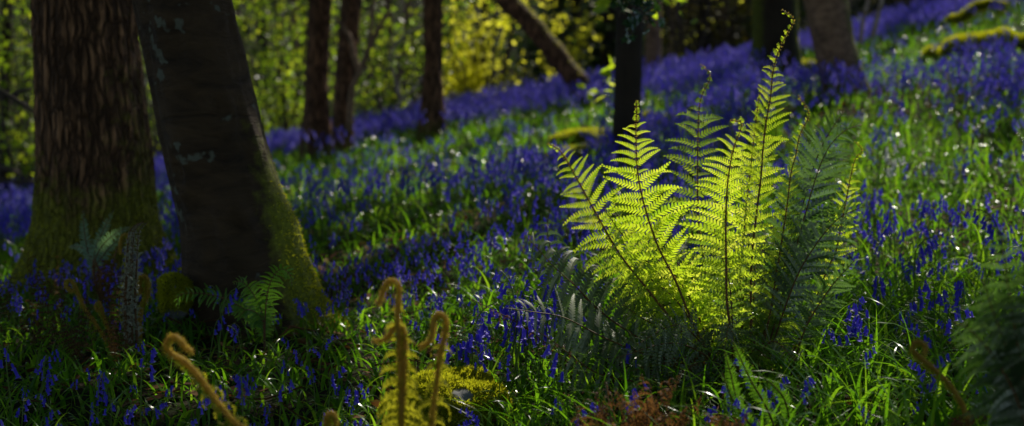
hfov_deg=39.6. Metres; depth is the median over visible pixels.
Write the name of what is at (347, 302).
bluebell
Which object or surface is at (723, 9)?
distant tree
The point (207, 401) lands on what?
bluebell
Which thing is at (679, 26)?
yellow shrub
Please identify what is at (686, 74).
bluebell carpet
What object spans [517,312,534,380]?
bluebell
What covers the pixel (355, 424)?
bluebell
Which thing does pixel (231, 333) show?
bluebell
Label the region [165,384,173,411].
bluebell
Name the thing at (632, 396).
bluebell
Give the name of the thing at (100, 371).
bluebell
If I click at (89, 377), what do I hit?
bluebell
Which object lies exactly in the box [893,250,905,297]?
bluebell
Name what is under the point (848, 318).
bluebell
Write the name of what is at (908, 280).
bluebell
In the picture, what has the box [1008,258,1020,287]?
bluebell
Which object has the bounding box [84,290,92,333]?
bluebell
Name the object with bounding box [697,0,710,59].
woodland tree
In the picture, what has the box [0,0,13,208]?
woodland tree
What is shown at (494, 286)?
bluebell
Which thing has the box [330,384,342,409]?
bluebell
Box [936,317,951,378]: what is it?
bluebell
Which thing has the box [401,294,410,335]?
bluebell
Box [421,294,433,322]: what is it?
bluebell
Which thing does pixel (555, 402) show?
bluebell
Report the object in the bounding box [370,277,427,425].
fern crozier
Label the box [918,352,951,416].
bluebell
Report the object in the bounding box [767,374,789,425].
bluebell
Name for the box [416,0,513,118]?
yellow shrub
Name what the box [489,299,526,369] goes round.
bluebell
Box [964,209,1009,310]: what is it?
bluebell
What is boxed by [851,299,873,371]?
bluebell
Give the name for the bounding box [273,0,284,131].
distant tree
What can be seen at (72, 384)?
bluebell
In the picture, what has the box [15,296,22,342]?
bluebell
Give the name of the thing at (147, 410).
bluebell
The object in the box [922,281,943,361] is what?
bluebell
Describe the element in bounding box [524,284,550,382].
bluebell
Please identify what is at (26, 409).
bluebell
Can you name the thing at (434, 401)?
fern crozier
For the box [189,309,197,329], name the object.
bluebell
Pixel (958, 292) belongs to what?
bluebell
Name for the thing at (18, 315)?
bluebell
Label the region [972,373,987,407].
bluebell
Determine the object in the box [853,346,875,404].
bluebell
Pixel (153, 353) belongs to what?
bluebell
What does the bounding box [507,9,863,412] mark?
fern clump
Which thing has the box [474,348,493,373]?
bluebell
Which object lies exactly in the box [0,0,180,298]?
tree
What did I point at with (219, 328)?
bluebell
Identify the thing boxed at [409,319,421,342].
bluebell
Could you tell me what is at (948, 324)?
bluebell
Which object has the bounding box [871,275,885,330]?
bluebell
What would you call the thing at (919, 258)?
bluebell
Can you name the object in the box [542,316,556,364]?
bluebell
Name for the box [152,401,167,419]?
bluebell
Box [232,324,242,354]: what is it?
bluebell
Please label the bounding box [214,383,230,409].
bluebell
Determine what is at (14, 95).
fallen branch
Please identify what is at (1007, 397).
fern
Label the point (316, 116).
woodland tree
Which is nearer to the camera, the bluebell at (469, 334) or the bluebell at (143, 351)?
the bluebell at (469, 334)
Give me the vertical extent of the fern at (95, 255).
0.387 m
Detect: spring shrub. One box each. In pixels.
[0,0,34,201]
[138,1,249,177]
[233,0,370,153]
[331,0,443,131]
[333,0,534,132]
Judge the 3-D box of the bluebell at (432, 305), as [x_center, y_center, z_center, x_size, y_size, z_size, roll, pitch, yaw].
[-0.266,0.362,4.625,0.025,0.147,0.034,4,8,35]
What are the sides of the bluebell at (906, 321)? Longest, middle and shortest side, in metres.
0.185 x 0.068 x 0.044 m
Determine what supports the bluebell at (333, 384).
on the ground at (172, 406)
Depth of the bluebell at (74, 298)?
4.95 m
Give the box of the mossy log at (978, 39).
[919,26,1023,60]
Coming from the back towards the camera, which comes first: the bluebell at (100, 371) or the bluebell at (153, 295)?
the bluebell at (153, 295)
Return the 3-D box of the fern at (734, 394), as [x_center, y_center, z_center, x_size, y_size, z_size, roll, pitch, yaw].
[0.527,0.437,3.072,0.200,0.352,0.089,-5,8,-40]
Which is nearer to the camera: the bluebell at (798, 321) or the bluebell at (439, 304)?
the bluebell at (798, 321)
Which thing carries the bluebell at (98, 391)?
on the ground at (172, 406)
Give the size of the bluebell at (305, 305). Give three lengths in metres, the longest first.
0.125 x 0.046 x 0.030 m
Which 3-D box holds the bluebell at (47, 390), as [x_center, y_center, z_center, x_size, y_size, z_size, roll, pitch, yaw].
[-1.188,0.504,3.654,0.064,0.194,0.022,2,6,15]
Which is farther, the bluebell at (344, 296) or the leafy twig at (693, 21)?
the leafy twig at (693, 21)
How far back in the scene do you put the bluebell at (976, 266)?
4.79 m
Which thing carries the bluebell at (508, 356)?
on the ground at (172, 406)
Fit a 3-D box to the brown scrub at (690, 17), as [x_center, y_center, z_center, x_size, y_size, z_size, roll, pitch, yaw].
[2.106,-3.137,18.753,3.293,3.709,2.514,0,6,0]
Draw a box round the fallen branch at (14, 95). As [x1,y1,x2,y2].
[0,88,33,112]
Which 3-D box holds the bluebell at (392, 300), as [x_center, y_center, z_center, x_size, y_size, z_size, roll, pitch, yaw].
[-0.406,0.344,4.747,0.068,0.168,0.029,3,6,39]
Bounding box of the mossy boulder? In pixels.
[376,363,513,425]
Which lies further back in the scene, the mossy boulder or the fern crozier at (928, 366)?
the mossy boulder
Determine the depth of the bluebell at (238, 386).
3.43 m
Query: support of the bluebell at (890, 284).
on the ground at (172, 406)
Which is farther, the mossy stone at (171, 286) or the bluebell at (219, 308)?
the mossy stone at (171, 286)
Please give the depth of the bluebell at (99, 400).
3.60 m
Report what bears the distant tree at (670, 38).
on the ground at (172, 406)
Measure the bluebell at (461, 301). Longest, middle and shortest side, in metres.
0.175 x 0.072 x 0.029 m
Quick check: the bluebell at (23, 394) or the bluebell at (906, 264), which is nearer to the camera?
the bluebell at (23, 394)
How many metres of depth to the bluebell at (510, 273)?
4.94 m
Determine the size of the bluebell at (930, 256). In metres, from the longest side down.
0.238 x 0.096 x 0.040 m
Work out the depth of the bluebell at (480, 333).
3.78 m
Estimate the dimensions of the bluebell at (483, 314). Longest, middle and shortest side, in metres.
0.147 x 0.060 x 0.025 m
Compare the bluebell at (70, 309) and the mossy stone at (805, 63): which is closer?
the bluebell at (70, 309)
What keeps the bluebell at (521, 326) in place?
on the ground at (172, 406)
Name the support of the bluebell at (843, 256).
on the ground at (172, 406)
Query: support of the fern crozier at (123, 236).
on the ground at (172, 406)
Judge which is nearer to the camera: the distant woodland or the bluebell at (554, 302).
the bluebell at (554, 302)
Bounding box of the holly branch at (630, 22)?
[610,0,664,43]
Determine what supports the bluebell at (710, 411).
on the ground at (172, 406)
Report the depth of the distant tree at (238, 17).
22.49 m
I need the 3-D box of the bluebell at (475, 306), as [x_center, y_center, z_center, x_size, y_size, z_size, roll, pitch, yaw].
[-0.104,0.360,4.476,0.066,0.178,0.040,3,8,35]
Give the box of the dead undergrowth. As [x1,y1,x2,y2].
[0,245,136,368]
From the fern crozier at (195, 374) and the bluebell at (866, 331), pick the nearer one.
the fern crozier at (195, 374)
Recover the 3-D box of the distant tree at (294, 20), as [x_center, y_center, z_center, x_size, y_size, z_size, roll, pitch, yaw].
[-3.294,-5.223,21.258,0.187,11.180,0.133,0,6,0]
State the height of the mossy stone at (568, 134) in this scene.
0.200 m
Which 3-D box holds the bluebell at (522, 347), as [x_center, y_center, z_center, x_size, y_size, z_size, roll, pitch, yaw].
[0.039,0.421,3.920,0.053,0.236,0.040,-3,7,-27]
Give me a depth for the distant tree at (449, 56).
26.68 m
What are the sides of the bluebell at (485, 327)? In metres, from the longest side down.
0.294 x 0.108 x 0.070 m
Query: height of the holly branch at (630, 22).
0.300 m
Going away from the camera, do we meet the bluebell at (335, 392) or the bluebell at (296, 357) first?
the bluebell at (335, 392)
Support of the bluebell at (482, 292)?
on the ground at (172, 406)
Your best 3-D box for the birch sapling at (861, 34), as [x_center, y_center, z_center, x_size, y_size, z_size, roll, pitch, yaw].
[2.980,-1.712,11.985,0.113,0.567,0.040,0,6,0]
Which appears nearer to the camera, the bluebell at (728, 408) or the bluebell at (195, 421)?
the bluebell at (728, 408)
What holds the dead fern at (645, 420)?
on the ground at (172, 406)
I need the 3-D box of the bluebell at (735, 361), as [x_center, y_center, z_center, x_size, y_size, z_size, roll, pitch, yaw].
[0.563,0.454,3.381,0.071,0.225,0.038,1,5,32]
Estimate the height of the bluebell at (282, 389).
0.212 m
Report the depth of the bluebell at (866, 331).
3.67 m
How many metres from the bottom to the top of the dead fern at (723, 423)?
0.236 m
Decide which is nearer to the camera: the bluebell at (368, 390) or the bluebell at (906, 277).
the bluebell at (368, 390)
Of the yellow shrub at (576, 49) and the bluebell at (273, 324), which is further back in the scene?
the yellow shrub at (576, 49)
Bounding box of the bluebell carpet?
[0,0,1023,425]
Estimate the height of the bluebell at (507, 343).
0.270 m
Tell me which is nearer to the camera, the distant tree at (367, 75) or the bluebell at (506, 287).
the bluebell at (506, 287)
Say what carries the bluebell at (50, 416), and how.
on the ground at (172, 406)
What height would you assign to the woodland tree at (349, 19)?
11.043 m
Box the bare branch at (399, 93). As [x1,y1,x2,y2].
[370,23,422,140]
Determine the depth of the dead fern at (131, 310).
4.36 m
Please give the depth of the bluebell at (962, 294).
4.15 m
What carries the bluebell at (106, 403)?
on the ground at (172, 406)
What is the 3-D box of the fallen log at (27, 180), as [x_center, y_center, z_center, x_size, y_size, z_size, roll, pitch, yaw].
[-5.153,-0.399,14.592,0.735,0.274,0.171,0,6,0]
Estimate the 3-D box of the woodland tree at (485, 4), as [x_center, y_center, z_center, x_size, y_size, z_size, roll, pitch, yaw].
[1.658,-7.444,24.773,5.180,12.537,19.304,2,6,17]
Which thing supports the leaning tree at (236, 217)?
on the ground at (172, 406)
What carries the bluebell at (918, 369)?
on the ground at (172, 406)
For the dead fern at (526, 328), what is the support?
on the ground at (172, 406)
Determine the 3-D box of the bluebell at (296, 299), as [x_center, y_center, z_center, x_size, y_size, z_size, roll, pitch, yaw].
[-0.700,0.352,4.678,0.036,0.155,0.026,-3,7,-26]
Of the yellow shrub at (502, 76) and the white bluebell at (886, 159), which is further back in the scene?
the yellow shrub at (502, 76)
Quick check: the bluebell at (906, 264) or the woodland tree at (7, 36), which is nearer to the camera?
the bluebell at (906, 264)
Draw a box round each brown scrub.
[643,0,751,63]
[662,0,807,58]
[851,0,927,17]
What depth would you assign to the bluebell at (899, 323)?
4.10 m
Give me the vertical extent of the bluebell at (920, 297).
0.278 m
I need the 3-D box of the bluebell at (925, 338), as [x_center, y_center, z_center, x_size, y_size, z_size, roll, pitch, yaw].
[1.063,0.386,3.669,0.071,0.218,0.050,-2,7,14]
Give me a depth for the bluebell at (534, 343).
3.95 m
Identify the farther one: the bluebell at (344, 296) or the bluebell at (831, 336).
the bluebell at (344, 296)
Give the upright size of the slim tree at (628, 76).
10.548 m
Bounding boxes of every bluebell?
[0,344,20,425]
[10,292,18,334]
[12,295,22,341]
[13,303,20,336]
[14,398,30,425]
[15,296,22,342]
[21,387,29,399]
[32,310,39,343]
[34,367,47,397]
[35,290,41,328]
[35,393,50,424]
[37,355,51,402]
[39,374,57,425]
[41,409,60,425]
[51,298,62,328]
[51,349,63,389]
[62,307,71,341]
[70,378,77,410]
[72,296,77,326]
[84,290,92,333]
[85,367,96,409]
[88,396,102,425]
[90,411,98,425]
[95,373,108,425]
[99,368,116,408]
[100,389,113,420]
[102,393,115,425]
[124,404,136,425]
[129,385,137,410]
[135,341,145,379]
[139,345,156,425]
[141,406,150,424]
[149,299,157,332]
[151,281,156,334]
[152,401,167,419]
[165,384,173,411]
[187,418,196,425]
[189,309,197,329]
[197,397,209,425]
[207,285,223,340]
[208,315,225,367]
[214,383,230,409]
[216,288,238,366]
[226,326,245,373]
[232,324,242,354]
[235,375,250,423]
[246,372,255,419]
[247,382,257,419]
[260,401,271,425]
[272,313,281,344]
[278,378,294,425]
[281,337,291,372]
[281,360,289,406]
[293,349,302,397]
[294,298,303,334]
[297,306,305,337]
[298,302,306,332]
[302,300,308,328]
[305,366,316,414]
[309,347,329,382]
[315,306,325,337]
[318,334,337,386]
[318,408,333,425]
[326,300,334,325]
[328,365,346,410]
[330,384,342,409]
[331,296,348,329]
[342,287,350,309]
[342,307,348,332]
[344,293,350,335]
[345,387,359,425]
[345,396,358,425]
[351,418,361,425]
[352,292,366,337]
[352,304,366,335]
[358,380,369,425]
[365,323,375,356]
[384,292,394,314]
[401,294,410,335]
[403,293,415,331]
[409,285,417,327]
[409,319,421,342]
[417,308,425,335]
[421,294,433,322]
[426,302,433,330]
[431,292,445,350]
[435,332,457,368]
[437,290,446,328]
[448,339,455,366]
[455,329,479,365]
[455,338,468,364]
[456,293,463,335]
[458,419,471,425]
[459,406,483,425]
[465,324,484,364]
[466,325,484,365]
[468,299,485,339]
[469,303,501,363]
[471,317,493,372]
[474,288,485,318]
[474,311,486,347]
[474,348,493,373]
[477,339,490,370]
[487,275,500,303]
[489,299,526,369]
[492,270,517,397]
[494,319,519,392]
[497,352,511,425]
[502,314,526,383]
[504,267,519,296]
[504,320,539,384]
[505,306,528,398]
[507,278,539,389]
[510,307,541,393]
[516,295,551,367]
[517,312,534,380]
[519,326,533,390]
[521,260,533,280]
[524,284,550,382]
[524,321,544,371]
[528,320,560,390]
[534,261,556,382]
[537,275,567,390]
[538,305,553,386]
[541,342,569,425]
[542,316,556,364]
[551,396,561,425]
[572,401,598,425]
[617,380,648,423]
[625,342,636,410]
[697,404,717,425]
[720,383,739,423]
[721,390,733,415]
[733,396,756,425]
[734,357,757,418]
[759,388,774,421]
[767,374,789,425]
[784,305,806,362]
[797,376,815,424]
[821,327,836,370]
[835,321,860,366]
[842,253,857,293]
[843,294,865,390]
[844,309,870,396]
[846,246,862,291]
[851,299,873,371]
[852,312,875,395]
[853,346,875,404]
[855,263,868,281]
[857,404,870,423]
[868,233,886,302]
[869,138,905,220]
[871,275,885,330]
[875,154,905,225]
[882,276,896,310]
[883,317,903,361]
[884,299,922,367]
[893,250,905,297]
[899,254,910,286]
[900,269,918,303]
[901,263,915,293]
[902,315,917,363]
[905,278,931,347]
[908,359,935,425]
[909,322,934,364]
[910,397,921,419]
[914,237,938,319]
[914,242,938,285]
[916,380,936,425]
[917,248,927,276]
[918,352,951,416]
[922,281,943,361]
[927,260,940,296]
[931,286,947,352]
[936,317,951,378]
[937,305,973,358]
[939,258,957,283]
[950,279,964,391]
[954,280,965,323]
[962,251,973,287]
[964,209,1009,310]
[967,246,1023,346]
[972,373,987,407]
[973,262,985,277]
[989,229,1006,291]
[1006,238,1019,279]
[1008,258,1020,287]
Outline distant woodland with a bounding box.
[0,0,888,185]
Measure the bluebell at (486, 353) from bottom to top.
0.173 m
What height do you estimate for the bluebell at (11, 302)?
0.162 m
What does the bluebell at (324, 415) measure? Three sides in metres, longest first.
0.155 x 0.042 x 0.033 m
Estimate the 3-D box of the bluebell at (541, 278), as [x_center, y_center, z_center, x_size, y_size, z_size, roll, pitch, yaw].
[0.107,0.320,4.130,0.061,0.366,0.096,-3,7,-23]
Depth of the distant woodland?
29.50 m
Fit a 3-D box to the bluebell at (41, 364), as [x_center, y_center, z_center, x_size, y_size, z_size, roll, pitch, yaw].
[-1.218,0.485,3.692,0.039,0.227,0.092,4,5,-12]
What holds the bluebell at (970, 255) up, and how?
on the ground at (172, 406)
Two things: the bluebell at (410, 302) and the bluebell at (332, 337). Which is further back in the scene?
the bluebell at (410, 302)
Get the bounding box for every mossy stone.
[155,271,194,320]
[548,126,608,144]
[549,144,593,159]
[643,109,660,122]
[802,58,817,73]
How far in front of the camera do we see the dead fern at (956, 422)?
3.01 m
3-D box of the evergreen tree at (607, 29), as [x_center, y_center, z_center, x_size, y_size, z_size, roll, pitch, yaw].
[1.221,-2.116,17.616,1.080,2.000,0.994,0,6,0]
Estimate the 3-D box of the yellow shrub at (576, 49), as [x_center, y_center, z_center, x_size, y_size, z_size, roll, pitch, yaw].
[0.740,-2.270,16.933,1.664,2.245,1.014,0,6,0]
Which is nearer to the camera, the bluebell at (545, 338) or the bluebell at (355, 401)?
the bluebell at (355, 401)
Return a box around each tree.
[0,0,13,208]
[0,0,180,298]
[132,0,349,339]
[233,0,240,28]
[255,0,271,132]
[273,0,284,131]
[290,0,299,146]
[297,0,331,164]
[328,0,361,159]
[362,1,371,116]
[381,0,396,97]
[399,0,411,108]
[415,0,446,144]
[447,0,459,103]
[482,0,489,83]
[494,0,602,108]
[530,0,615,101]
[577,1,615,89]
[610,0,643,173]
[645,0,661,87]
[668,3,676,65]
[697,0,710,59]
[721,1,729,42]
[750,0,801,79]
[803,0,871,100]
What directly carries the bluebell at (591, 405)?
on the ground at (172, 406)
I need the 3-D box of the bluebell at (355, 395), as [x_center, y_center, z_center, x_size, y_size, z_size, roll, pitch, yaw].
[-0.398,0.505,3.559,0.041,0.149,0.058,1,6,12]
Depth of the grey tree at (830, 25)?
10.68 m
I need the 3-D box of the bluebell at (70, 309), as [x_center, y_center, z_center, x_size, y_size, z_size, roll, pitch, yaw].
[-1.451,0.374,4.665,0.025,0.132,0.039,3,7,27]
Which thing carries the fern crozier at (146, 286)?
on the ground at (172, 406)
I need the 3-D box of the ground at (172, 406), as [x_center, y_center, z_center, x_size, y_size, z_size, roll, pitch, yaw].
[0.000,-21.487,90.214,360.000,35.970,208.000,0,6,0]
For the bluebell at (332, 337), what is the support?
on the ground at (172, 406)
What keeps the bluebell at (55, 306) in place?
on the ground at (172, 406)
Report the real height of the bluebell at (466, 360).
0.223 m
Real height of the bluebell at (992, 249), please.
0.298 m
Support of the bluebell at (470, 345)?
on the ground at (172, 406)
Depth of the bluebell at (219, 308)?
4.64 m
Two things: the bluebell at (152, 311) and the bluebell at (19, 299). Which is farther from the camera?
the bluebell at (152, 311)
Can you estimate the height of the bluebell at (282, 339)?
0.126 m
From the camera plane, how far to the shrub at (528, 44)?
18.23 m
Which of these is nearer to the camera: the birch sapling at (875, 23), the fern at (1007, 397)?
the fern at (1007, 397)
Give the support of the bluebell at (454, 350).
on the ground at (172, 406)
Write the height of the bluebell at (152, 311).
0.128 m
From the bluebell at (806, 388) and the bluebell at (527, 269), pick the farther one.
the bluebell at (527, 269)
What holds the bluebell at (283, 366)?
on the ground at (172, 406)
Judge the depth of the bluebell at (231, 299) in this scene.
4.37 m
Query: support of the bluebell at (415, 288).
on the ground at (172, 406)
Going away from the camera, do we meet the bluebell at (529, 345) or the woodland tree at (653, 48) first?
the bluebell at (529, 345)
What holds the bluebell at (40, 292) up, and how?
on the ground at (172, 406)
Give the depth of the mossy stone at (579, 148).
9.82 m
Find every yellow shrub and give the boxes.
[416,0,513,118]
[442,0,556,116]
[525,0,613,95]
[661,0,743,63]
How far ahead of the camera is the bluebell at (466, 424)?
3.29 m
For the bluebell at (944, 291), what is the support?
on the ground at (172, 406)
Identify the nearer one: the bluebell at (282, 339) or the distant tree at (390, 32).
the bluebell at (282, 339)
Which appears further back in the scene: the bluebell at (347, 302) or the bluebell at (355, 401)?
the bluebell at (347, 302)
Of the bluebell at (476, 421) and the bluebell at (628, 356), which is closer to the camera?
the bluebell at (476, 421)
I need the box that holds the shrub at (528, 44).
[466,0,644,101]
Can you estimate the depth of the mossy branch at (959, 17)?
13.84 m
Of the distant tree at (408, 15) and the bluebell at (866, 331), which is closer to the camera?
the bluebell at (866, 331)
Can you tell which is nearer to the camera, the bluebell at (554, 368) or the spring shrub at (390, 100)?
the bluebell at (554, 368)
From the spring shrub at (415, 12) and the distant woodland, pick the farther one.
the distant woodland
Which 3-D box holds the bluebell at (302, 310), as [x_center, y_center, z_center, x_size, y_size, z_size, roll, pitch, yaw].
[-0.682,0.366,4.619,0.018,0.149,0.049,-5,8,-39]
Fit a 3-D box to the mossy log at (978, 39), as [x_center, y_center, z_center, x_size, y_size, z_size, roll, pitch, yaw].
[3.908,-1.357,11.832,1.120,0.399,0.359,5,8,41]
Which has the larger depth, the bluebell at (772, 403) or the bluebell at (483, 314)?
the bluebell at (483, 314)
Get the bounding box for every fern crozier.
[63,278,115,359]
[94,300,118,360]
[118,232,130,329]
[136,273,152,352]
[161,333,247,425]
[321,410,339,425]
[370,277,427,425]
[415,310,451,425]
[907,338,971,425]
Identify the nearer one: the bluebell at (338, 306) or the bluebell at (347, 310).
the bluebell at (347, 310)
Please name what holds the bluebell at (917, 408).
on the ground at (172, 406)
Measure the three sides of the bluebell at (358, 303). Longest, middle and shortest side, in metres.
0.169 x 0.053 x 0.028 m
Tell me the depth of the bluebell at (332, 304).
4.72 m
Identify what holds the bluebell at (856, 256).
on the ground at (172, 406)
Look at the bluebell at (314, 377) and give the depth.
3.76 m
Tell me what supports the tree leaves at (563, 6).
on the ground at (172, 406)
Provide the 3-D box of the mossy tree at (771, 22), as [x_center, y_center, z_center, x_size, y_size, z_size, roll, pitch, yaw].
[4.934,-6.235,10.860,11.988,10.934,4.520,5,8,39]
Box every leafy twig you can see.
[576,56,614,109]
[592,0,630,18]
[644,0,697,24]
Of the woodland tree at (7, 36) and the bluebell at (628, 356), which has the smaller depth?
the bluebell at (628, 356)
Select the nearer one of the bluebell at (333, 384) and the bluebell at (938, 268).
the bluebell at (333, 384)
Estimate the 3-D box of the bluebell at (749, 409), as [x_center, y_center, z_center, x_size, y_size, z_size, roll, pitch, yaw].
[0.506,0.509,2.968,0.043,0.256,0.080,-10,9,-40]
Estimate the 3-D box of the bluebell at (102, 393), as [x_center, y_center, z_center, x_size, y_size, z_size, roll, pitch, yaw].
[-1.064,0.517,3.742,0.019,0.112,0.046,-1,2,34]
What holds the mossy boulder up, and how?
on the ground at (172, 406)
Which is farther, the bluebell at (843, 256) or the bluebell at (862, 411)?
the bluebell at (843, 256)
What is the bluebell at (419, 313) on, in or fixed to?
on the ground at (172, 406)
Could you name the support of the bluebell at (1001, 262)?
on the ground at (172, 406)
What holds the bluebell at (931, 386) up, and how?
on the ground at (172, 406)
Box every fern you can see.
[70,210,130,306]
[117,221,148,357]
[174,264,293,354]
[470,298,587,395]
[570,374,706,425]
[702,413,760,425]
[722,341,796,425]
[934,410,994,425]
[951,222,1023,425]
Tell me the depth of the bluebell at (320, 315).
4.71 m
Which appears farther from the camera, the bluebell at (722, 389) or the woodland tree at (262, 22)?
the woodland tree at (262, 22)
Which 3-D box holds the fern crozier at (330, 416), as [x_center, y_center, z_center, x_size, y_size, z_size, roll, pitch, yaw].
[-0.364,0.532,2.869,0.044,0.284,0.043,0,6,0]
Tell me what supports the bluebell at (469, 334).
on the ground at (172, 406)
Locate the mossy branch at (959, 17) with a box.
[946,0,1007,25]
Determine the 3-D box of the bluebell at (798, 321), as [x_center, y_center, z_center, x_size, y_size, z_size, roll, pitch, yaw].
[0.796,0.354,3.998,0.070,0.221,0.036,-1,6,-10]
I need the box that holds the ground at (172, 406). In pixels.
[0,0,1023,425]
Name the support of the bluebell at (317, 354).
on the ground at (172, 406)
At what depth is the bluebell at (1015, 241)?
4.84 m
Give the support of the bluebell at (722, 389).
on the ground at (172, 406)
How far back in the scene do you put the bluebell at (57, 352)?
4.00 m
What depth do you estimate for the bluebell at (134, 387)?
3.83 m
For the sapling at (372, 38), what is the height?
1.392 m
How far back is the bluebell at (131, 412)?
3.45 m
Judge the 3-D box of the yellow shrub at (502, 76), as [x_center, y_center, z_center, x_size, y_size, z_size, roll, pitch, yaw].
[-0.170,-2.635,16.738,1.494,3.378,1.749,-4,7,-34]
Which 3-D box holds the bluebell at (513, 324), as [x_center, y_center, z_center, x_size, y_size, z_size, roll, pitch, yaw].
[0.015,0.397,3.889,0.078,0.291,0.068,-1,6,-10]
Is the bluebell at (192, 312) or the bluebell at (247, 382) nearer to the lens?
the bluebell at (247, 382)
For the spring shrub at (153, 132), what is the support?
on the ground at (172, 406)
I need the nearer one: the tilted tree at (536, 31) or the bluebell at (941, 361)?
the bluebell at (941, 361)
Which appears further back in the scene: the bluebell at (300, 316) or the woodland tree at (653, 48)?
the woodland tree at (653, 48)
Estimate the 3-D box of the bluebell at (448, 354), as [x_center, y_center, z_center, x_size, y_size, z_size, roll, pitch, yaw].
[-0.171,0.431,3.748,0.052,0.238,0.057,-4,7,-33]
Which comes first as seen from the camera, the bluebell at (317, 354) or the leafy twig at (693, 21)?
the bluebell at (317, 354)
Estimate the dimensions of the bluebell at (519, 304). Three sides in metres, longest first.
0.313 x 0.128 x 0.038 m
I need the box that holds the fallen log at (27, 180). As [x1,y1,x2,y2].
[0,164,33,184]
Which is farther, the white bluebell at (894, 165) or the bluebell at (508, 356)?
the white bluebell at (894, 165)
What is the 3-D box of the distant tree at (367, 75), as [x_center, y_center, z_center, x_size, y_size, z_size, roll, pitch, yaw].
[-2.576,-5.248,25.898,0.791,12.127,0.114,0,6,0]
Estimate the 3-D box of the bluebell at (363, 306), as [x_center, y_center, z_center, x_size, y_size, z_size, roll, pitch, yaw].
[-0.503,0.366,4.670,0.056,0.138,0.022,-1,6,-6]
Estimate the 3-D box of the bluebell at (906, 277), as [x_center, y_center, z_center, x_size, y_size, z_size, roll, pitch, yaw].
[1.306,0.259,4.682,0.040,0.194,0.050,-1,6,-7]
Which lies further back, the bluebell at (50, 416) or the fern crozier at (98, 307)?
the fern crozier at (98, 307)
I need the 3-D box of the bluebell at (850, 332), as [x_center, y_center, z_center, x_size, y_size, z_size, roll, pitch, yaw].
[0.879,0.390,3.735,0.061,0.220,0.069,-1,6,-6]
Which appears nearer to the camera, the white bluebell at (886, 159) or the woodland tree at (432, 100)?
the white bluebell at (886, 159)
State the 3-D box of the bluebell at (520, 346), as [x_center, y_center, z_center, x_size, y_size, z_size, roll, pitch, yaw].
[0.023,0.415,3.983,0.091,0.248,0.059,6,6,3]
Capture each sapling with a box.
[333,0,392,130]
[858,0,869,43]
[870,0,883,36]
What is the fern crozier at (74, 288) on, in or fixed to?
on the ground at (172, 406)
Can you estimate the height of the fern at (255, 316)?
0.302 m
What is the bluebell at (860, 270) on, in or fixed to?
on the ground at (172, 406)
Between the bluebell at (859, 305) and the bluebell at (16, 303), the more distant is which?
the bluebell at (16, 303)
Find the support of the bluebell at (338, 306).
on the ground at (172, 406)
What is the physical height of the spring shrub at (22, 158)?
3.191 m
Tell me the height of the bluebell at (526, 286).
0.361 m
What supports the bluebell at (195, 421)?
on the ground at (172, 406)
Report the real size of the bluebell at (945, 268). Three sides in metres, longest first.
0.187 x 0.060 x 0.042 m
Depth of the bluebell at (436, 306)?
4.49 m
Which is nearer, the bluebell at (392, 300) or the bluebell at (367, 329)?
the bluebell at (367, 329)
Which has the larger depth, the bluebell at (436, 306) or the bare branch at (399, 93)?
the bare branch at (399, 93)
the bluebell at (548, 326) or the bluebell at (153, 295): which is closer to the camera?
the bluebell at (548, 326)
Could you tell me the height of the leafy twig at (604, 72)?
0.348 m
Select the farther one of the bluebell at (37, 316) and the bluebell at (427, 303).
the bluebell at (427, 303)
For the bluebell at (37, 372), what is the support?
on the ground at (172, 406)
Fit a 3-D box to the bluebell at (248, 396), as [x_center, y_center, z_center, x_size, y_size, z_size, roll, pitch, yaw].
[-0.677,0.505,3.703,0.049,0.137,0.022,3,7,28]
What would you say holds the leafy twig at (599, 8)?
attached to the slim tree at (628, 76)
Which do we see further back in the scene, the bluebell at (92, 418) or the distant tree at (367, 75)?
the distant tree at (367, 75)
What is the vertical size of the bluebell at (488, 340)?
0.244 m
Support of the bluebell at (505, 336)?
on the ground at (172, 406)
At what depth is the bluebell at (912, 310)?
4.01 m
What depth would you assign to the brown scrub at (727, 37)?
17.99 m
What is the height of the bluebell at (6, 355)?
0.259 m
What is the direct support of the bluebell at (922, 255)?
on the ground at (172, 406)
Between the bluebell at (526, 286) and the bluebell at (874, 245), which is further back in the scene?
the bluebell at (874, 245)
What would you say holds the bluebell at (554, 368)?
on the ground at (172, 406)
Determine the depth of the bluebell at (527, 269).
4.86 m
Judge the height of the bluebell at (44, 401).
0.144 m

